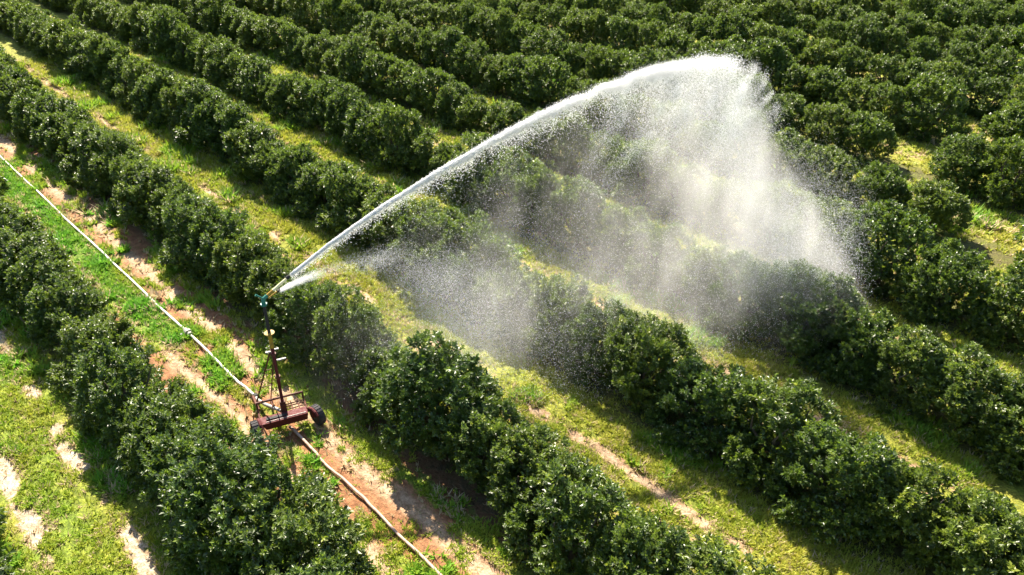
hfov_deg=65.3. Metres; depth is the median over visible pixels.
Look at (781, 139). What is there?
citrus tree
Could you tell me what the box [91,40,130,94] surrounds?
citrus tree
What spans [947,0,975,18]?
citrus tree
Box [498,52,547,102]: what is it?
citrus tree
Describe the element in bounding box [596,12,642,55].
citrus tree
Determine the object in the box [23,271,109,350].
citrus tree
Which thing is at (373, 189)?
citrus tree
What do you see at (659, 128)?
citrus tree
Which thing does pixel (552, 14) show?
citrus tree
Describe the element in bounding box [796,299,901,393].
citrus tree
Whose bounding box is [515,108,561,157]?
citrus tree
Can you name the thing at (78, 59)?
citrus tree
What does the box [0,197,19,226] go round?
citrus tree
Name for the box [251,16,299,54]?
citrus tree
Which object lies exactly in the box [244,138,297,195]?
citrus tree
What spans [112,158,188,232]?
citrus tree
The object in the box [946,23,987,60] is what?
citrus tree
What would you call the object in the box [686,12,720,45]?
citrus tree
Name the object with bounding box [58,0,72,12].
citrus tree
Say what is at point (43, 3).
citrus tree
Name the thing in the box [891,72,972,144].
citrus tree
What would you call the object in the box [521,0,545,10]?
citrus tree
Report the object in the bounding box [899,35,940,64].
citrus tree
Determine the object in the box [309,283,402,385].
citrus tree
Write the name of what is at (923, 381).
citrus tree
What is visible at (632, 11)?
citrus tree
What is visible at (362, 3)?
citrus tree
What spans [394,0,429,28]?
citrus tree
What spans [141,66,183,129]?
citrus tree
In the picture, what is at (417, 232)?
citrus tree
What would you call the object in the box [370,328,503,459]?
citrus tree
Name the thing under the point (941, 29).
citrus tree
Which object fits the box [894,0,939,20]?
citrus tree
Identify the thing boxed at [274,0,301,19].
citrus tree
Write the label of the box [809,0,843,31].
citrus tree
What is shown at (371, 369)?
citrus tree
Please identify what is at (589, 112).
citrus tree
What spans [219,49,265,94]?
citrus tree
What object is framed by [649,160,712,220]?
citrus tree
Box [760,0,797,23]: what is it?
citrus tree
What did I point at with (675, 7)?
citrus tree
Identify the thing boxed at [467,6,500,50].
citrus tree
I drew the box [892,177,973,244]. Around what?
citrus tree
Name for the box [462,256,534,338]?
citrus tree
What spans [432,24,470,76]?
citrus tree
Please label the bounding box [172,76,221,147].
citrus tree
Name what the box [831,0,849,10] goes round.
citrus tree
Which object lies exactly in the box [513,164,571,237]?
citrus tree
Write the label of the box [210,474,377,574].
citrus tree
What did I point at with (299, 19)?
citrus tree
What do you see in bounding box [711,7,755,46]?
citrus tree
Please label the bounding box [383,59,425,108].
citrus tree
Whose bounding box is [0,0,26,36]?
citrus tree
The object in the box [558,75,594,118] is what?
citrus tree
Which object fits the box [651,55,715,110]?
citrus tree
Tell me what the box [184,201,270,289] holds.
citrus tree
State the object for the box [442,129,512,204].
citrus tree
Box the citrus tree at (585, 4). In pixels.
[571,0,602,14]
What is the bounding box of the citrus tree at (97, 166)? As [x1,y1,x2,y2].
[88,130,147,195]
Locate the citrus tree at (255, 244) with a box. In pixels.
[210,225,284,303]
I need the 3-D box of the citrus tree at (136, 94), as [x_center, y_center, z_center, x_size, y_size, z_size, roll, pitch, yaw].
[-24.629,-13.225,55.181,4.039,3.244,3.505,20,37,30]
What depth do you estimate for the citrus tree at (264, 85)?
56.74 m
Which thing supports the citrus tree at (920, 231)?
on the ground at (402, 502)
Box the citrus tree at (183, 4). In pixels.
[178,0,207,22]
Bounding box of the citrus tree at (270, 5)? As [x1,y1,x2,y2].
[263,0,288,18]
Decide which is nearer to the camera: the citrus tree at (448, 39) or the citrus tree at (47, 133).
the citrus tree at (47, 133)
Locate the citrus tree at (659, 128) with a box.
[638,99,696,149]
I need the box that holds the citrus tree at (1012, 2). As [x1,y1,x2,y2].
[1004,0,1022,9]
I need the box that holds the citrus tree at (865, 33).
[838,11,885,60]
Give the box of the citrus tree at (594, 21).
[579,7,613,52]
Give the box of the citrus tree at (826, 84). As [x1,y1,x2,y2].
[797,64,849,104]
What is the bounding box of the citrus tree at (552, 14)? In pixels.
[535,3,568,41]
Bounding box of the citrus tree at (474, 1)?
[455,0,484,3]
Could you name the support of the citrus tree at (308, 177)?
on the ground at (402, 502)
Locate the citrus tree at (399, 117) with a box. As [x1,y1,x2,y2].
[364,98,428,169]
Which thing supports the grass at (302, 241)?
on the ground at (402, 502)
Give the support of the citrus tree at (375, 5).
on the ground at (402, 502)
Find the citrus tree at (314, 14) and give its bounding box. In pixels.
[306,3,332,33]
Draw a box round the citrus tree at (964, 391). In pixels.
[905,341,1023,450]
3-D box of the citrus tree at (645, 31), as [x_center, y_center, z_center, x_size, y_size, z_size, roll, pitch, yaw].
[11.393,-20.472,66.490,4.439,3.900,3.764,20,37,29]
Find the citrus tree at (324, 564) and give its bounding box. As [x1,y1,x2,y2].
[285,551,350,574]
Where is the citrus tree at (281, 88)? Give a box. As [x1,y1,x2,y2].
[264,70,315,119]
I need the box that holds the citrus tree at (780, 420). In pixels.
[709,373,845,500]
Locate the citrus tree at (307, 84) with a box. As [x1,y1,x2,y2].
[286,75,334,128]
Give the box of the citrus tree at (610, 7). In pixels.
[593,0,629,27]
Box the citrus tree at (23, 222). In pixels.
[0,202,55,285]
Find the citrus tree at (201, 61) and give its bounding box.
[193,32,234,79]
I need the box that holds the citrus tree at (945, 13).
[927,0,967,37]
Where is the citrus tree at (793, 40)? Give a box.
[763,27,809,66]
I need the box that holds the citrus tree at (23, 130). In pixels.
[7,86,62,147]
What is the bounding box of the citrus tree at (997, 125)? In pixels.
[976,98,1023,159]
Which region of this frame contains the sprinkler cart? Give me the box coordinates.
[250,306,325,439]
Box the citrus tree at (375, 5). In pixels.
[363,0,392,14]
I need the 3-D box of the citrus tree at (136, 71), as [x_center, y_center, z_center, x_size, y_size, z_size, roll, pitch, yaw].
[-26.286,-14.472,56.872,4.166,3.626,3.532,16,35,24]
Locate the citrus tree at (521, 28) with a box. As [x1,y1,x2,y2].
[504,19,543,62]
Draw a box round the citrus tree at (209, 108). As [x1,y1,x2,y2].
[191,90,234,155]
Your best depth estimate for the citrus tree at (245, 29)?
70.15 m
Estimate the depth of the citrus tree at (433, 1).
83.08 m
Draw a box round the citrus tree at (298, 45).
[289,35,319,68]
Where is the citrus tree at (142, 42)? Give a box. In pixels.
[129,9,162,52]
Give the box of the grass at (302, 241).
[0,1,1023,574]
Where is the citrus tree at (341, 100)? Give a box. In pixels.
[323,82,375,141]
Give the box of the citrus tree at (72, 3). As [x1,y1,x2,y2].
[67,0,82,18]
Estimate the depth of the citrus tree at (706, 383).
26.68 m
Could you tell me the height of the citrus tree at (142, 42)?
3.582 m
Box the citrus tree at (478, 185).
[468,145,549,227]
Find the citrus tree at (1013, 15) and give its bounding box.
[989,3,1023,40]
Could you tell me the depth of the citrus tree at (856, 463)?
23.52 m
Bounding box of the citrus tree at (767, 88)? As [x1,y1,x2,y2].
[721,72,773,126]
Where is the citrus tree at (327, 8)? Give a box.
[317,0,351,36]
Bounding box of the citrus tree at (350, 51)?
[334,32,382,89]
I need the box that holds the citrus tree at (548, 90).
[518,54,573,110]
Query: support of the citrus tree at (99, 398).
on the ground at (402, 502)
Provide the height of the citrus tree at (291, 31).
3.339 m
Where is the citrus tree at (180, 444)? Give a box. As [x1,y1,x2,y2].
[136,414,260,522]
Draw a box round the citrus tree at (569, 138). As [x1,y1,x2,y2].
[548,110,595,170]
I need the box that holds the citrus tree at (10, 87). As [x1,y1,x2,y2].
[0,73,39,123]
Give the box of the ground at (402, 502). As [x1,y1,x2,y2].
[0,0,1023,574]
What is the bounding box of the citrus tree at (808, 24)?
[781,14,817,39]
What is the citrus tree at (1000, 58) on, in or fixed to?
on the ground at (402, 502)
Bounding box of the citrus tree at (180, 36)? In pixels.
[166,25,198,69]
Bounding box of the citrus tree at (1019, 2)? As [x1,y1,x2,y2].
[1007,0,1023,10]
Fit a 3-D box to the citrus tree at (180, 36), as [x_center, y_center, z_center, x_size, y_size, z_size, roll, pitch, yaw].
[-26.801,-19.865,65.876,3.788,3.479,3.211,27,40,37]
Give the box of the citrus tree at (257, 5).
[246,0,274,14]
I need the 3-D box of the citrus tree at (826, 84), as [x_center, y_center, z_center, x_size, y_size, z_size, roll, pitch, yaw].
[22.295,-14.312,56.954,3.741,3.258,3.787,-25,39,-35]
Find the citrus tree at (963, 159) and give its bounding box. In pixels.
[928,131,999,191]
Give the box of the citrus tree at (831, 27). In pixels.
[811,17,848,50]
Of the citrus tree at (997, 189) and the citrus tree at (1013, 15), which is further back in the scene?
the citrus tree at (1013, 15)
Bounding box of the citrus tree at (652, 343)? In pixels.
[592,310,702,416]
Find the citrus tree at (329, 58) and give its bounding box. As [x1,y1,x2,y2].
[318,34,358,81]
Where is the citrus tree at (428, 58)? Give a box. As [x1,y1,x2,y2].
[414,27,448,69]
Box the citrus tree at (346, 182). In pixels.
[314,158,375,238]
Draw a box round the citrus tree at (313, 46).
[302,28,339,74]
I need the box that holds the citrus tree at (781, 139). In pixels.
[737,127,819,188]
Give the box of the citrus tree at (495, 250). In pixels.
[431,208,520,307]
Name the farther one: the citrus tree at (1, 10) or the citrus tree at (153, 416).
the citrus tree at (1, 10)
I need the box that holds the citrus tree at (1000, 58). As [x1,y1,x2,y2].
[969,43,1021,90]
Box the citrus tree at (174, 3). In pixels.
[166,0,187,19]
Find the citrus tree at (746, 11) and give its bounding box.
[725,0,761,38]
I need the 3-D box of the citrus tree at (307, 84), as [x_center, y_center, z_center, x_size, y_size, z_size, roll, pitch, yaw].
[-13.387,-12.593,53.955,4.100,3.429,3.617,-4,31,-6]
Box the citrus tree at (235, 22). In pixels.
[229,10,257,45]
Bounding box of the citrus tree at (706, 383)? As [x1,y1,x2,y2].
[643,355,763,459]
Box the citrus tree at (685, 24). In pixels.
[667,11,702,44]
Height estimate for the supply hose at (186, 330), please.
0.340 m
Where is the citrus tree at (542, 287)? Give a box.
[504,269,599,362]
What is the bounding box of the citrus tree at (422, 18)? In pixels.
[409,3,439,29]
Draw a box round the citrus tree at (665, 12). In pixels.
[640,1,672,40]
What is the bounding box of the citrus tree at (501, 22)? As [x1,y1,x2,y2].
[488,5,519,56]
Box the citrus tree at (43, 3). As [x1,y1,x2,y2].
[40,0,61,6]
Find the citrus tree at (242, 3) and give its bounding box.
[237,0,260,9]
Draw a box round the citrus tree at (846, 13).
[831,3,862,34]
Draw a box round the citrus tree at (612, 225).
[589,201,651,267]
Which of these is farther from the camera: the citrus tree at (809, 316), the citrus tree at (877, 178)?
the citrus tree at (877, 178)
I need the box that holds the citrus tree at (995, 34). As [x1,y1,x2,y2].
[977,23,1023,65]
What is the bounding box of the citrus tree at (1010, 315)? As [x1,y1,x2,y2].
[965,262,1023,356]
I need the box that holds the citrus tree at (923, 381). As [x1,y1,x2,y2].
[866,324,954,414]
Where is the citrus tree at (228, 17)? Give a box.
[215,4,249,40]
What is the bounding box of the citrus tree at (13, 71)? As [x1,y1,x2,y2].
[0,63,42,112]
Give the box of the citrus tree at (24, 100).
[10,90,44,126]
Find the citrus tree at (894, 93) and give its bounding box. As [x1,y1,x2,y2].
[863,80,920,130]
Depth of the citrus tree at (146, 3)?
84.71 m
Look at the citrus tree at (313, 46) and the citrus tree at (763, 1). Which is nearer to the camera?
the citrus tree at (313, 46)
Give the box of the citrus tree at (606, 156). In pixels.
[579,130,631,187]
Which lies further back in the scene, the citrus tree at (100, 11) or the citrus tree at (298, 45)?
the citrus tree at (100, 11)
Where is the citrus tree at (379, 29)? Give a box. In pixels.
[367,11,402,55]
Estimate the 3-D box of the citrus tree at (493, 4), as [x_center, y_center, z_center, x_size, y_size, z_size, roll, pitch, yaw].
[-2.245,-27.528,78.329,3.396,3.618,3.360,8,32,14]
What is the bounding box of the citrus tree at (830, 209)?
[778,191,862,271]
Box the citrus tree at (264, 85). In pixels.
[256,73,287,110]
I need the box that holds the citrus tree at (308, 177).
[287,159,353,218]
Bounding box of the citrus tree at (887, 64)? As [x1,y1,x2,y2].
[860,53,907,95]
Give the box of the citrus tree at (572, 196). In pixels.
[543,174,610,252]
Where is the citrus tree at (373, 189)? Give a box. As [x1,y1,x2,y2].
[339,179,404,257]
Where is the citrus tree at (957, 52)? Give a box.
[932,39,985,71]
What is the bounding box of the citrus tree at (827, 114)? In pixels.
[795,102,852,153]
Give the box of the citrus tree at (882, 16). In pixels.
[854,10,889,34]
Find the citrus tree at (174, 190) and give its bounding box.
[146,180,196,243]
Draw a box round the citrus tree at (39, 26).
[27,17,58,57]
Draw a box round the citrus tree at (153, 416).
[109,382,214,490]
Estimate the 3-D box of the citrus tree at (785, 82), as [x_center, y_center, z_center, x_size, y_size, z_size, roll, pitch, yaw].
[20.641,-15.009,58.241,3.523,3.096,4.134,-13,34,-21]
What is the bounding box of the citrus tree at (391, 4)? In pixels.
[379,0,408,21]
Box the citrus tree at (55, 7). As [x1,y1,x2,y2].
[49,0,65,11]
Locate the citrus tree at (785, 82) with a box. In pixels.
[771,62,817,102]
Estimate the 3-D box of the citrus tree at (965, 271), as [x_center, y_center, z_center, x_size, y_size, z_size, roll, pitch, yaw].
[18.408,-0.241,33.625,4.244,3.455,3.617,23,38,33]
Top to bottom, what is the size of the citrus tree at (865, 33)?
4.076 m
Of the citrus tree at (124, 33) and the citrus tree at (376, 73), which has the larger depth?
the citrus tree at (124, 33)
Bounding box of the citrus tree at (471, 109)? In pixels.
[452,93,492,135]
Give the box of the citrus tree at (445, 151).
[425,141,471,192]
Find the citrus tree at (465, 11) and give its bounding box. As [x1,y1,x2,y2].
[452,0,480,45]
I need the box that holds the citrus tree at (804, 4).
[787,0,815,22]
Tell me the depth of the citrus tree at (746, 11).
73.40 m
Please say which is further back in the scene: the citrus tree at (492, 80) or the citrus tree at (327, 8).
the citrus tree at (327, 8)
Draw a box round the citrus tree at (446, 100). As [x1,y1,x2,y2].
[432,80,474,129]
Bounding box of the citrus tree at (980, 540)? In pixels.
[916,485,1023,574]
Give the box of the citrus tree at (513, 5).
[496,0,524,18]
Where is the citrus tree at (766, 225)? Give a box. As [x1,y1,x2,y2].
[733,179,815,253]
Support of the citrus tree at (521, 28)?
on the ground at (402, 502)
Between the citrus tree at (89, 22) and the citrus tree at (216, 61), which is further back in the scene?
the citrus tree at (89, 22)
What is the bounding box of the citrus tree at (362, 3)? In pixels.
[353,0,370,11]
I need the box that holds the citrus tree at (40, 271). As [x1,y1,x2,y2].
[4,245,96,321]
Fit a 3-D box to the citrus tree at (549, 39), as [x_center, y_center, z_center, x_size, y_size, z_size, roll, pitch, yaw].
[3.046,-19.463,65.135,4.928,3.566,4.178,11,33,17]
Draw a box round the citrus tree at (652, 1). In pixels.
[638,0,670,13]
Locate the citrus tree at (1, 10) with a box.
[0,0,7,29]
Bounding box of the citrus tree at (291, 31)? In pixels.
[273,20,306,62]
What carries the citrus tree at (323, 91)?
on the ground at (402, 502)
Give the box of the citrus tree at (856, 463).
[760,417,902,545]
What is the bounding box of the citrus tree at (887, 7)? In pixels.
[875,0,902,19]
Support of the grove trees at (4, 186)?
on the ground at (402, 502)
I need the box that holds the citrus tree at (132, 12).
[127,0,148,44]
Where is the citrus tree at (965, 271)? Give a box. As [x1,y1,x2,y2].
[888,237,1001,332]
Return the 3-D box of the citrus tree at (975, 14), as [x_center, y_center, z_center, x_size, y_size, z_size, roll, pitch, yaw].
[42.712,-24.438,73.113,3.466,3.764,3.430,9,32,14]
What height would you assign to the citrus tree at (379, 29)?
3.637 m
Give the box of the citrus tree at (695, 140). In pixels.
[681,119,735,164]
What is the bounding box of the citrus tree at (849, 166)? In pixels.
[793,144,860,203]
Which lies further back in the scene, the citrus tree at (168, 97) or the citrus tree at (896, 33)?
the citrus tree at (896, 33)
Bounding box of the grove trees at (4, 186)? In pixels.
[0,0,1023,574]
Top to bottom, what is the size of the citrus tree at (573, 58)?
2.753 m
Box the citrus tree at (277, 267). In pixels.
[243,247,318,326]
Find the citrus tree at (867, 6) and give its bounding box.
[845,0,880,12]
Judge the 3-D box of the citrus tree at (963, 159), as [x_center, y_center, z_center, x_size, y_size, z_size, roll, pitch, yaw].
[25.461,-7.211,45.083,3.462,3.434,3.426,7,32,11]
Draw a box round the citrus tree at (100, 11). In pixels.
[90,0,121,31]
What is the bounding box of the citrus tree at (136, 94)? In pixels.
[130,73,162,119]
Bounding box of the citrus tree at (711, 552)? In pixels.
[674,531,782,574]
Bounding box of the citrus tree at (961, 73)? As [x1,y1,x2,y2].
[920,55,981,107]
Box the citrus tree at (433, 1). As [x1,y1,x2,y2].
[428,0,448,4]
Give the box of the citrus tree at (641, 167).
[603,137,685,202]
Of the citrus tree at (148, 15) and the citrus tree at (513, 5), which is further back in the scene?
the citrus tree at (513, 5)
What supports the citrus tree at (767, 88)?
on the ground at (402, 502)
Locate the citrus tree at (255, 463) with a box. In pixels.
[154,426,331,574]
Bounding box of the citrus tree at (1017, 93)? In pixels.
[998,74,1023,112]
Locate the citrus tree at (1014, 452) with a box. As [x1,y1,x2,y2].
[966,387,1023,486]
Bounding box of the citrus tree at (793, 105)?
[759,90,811,145]
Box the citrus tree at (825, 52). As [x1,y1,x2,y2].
[791,36,842,74]
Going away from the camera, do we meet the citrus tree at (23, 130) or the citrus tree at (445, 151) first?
the citrus tree at (445, 151)
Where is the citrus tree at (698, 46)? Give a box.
[682,36,727,78]
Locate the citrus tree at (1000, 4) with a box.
[982,0,1006,23]
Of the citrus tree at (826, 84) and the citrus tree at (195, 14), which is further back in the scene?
the citrus tree at (195, 14)
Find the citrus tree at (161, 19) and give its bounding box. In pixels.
[146,5,196,57]
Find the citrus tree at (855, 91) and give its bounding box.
[830,77,877,121]
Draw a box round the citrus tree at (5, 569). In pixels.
[0,556,14,574]
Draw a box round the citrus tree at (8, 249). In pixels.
[0,225,76,301]
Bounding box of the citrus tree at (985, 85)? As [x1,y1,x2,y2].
[960,72,1014,119]
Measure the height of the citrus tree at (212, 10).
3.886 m
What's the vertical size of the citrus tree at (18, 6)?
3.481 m
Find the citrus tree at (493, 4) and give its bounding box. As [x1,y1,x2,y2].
[475,0,501,15]
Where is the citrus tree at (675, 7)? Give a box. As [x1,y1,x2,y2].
[662,0,696,21]
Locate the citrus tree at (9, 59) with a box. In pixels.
[0,53,25,76]
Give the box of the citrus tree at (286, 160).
[263,142,322,205]
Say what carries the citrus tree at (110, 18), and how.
on the ground at (402, 502)
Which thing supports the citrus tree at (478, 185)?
on the ground at (402, 502)
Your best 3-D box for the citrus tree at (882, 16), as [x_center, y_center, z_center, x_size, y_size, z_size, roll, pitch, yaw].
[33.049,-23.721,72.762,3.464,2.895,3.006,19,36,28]
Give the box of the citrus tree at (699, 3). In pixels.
[684,0,715,20]
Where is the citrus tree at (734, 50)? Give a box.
[704,34,764,88]
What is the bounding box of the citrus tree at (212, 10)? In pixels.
[197,0,234,34]
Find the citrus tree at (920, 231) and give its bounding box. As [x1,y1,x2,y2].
[825,198,939,299]
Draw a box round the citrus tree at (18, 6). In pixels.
[6,1,40,39]
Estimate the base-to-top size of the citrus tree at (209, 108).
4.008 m
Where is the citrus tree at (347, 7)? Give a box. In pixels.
[335,0,363,39]
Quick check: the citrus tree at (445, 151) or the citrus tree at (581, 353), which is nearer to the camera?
the citrus tree at (581, 353)
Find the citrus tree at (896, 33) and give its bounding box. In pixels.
[869,25,911,65]
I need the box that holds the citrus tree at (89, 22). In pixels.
[82,0,113,28]
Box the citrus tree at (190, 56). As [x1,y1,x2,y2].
[184,34,217,74]
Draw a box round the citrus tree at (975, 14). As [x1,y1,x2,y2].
[959,0,997,32]
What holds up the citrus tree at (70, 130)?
on the ground at (402, 502)
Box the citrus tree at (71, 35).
[56,26,92,75]
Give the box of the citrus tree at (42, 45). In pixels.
[39,22,64,62]
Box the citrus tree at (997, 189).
[960,133,1023,210]
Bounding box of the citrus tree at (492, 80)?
[476,52,511,94]
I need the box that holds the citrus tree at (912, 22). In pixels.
[883,9,932,46]
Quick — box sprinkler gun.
[255,275,290,306]
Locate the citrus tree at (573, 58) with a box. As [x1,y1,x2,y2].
[553,42,588,75]
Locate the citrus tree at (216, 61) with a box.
[202,40,243,86]
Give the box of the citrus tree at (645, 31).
[624,17,672,65]
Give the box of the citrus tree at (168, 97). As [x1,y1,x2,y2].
[158,75,198,136]
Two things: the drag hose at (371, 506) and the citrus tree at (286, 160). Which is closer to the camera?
the drag hose at (371, 506)
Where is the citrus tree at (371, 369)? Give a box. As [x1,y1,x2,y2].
[350,337,417,425]
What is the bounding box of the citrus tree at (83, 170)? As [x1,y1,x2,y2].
[58,125,135,196]
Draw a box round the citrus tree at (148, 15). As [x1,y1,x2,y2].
[141,3,175,55]
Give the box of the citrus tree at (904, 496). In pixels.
[844,456,971,567]
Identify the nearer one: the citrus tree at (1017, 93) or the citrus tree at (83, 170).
the citrus tree at (83, 170)
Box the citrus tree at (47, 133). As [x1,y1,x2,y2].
[36,104,99,163]
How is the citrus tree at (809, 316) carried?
on the ground at (402, 502)
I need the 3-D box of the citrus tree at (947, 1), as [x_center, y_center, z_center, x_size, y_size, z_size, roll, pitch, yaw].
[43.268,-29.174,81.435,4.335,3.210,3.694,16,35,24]
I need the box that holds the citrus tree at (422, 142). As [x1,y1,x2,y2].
[395,127,441,180]
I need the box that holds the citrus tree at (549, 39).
[519,26,571,71]
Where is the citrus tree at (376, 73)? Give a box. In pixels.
[358,51,404,99]
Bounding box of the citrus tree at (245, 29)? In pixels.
[236,13,268,50]
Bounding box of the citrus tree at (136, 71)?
[114,59,157,112]
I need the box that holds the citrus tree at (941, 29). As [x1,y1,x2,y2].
[919,22,953,53]
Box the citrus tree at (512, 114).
[480,98,526,146]
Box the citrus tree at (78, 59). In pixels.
[68,38,102,81]
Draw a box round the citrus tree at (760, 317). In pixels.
[697,249,796,342]
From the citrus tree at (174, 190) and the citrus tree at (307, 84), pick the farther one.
the citrus tree at (307, 84)
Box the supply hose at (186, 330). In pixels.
[0,155,253,394]
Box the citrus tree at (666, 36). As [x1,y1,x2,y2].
[653,28,695,63]
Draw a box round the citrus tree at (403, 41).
[383,19,430,62]
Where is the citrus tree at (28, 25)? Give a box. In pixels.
[21,9,59,50]
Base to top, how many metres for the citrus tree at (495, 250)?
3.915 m
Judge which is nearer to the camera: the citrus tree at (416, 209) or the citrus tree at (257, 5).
the citrus tree at (416, 209)
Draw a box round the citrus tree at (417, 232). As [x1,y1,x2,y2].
[386,206,474,294]
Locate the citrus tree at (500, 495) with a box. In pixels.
[479,422,591,532]
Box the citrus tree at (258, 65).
[233,53,274,103]
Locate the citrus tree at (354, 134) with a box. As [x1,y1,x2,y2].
[341,99,398,160]
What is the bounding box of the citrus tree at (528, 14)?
[517,0,546,30]
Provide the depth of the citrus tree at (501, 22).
67.43 m
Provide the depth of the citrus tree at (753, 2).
80.23 m
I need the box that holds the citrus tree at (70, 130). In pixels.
[55,119,105,176]
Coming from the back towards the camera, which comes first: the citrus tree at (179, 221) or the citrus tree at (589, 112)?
the citrus tree at (589, 112)
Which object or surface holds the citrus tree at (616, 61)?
on the ground at (402, 502)
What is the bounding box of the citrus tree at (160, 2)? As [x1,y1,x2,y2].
[153,0,178,7]
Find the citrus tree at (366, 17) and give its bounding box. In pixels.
[351,10,388,47]
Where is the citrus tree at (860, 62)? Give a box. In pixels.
[834,41,874,81]
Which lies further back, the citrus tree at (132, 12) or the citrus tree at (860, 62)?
the citrus tree at (132, 12)
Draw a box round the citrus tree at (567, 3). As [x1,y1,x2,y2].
[553,0,582,17]
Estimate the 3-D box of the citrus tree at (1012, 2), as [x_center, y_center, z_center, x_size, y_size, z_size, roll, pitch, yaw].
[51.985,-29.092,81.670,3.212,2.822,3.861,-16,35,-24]
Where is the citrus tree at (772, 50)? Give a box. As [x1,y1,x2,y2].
[734,36,795,92]
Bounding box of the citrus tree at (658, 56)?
[619,45,681,102]
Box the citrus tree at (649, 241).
[623,219,700,295]
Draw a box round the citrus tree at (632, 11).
[613,0,652,35]
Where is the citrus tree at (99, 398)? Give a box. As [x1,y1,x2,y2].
[66,337,186,450]
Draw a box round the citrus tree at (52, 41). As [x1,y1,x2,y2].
[42,13,93,64]
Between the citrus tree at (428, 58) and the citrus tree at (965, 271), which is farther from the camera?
the citrus tree at (428, 58)
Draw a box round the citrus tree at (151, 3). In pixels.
[147,0,163,8]
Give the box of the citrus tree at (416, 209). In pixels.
[370,191,441,272]
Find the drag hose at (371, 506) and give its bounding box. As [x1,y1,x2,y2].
[288,425,441,574]
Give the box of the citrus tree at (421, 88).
[403,66,460,117]
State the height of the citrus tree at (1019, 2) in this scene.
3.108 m
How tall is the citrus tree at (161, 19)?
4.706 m
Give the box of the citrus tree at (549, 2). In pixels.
[535,0,554,13]
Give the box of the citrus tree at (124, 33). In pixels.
[113,10,141,42]
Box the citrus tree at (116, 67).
[103,53,146,102]
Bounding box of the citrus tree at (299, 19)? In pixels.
[282,0,319,30]
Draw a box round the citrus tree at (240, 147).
[221,118,279,179]
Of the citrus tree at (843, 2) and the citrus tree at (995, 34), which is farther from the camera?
the citrus tree at (843, 2)
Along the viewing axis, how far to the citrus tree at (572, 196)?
38.25 m
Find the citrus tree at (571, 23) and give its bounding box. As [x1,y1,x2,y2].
[559,7,599,48]
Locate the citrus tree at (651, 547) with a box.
[589,506,696,574]
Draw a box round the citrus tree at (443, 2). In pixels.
[438,0,457,16]
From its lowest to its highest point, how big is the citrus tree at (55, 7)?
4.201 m
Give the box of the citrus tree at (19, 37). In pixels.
[11,6,42,46]
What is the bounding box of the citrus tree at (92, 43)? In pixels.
[83,31,126,85]
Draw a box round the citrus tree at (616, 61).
[594,48,641,88]
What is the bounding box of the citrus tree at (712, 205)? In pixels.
[692,177,751,232]
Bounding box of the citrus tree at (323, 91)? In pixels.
[305,74,347,135]
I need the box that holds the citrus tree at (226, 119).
[213,99,258,163]
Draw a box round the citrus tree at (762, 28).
[742,19,782,46]
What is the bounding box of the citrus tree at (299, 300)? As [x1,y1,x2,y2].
[262,276,352,364]
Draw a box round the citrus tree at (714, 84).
[697,64,742,116]
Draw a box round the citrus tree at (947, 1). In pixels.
[931,0,949,5]
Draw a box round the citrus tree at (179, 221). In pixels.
[157,190,235,272]
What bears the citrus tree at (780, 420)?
on the ground at (402, 502)
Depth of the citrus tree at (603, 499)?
22.06 m
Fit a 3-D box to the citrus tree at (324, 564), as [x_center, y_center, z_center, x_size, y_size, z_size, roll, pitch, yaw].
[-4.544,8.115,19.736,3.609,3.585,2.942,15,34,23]
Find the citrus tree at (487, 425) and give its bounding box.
[430,391,540,493]
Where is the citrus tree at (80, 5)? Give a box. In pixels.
[73,0,95,22]
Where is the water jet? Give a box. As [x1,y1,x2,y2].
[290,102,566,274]
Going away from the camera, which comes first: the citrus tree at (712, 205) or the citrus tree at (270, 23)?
the citrus tree at (712, 205)
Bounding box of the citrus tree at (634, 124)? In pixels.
[609,92,665,139]
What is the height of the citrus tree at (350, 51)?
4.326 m
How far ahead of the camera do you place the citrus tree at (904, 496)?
22.57 m
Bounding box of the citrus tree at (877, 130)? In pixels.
[833,108,899,166]
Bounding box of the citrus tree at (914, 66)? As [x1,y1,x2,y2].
[891,56,938,101]
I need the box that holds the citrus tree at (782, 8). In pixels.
[752,0,797,36]
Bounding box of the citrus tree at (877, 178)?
[846,160,912,218]
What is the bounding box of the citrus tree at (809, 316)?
[758,258,867,363]
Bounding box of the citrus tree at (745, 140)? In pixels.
[718,106,774,173]
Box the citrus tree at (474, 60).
[449,36,498,86]
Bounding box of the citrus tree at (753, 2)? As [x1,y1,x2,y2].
[737,0,774,14]
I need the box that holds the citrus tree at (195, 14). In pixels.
[184,0,219,30]
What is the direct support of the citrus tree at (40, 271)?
on the ground at (402, 502)
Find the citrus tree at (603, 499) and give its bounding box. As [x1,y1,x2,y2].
[502,455,638,574]
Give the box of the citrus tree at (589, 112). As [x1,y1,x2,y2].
[577,77,631,131]
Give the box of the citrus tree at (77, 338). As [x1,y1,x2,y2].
[45,310,144,396]
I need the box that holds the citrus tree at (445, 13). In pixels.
[426,2,461,36]
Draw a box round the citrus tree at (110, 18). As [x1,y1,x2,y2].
[107,5,130,37]
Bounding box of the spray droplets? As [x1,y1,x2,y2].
[279,48,885,409]
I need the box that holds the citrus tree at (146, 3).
[141,0,151,6]
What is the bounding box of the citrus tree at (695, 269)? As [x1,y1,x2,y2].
[665,244,737,308]
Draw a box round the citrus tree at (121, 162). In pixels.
[105,148,155,219]
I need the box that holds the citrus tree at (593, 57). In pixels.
[573,41,612,85]
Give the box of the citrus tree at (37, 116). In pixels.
[27,92,93,148]
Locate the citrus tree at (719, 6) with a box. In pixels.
[697,0,737,32]
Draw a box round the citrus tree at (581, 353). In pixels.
[553,296,649,388]

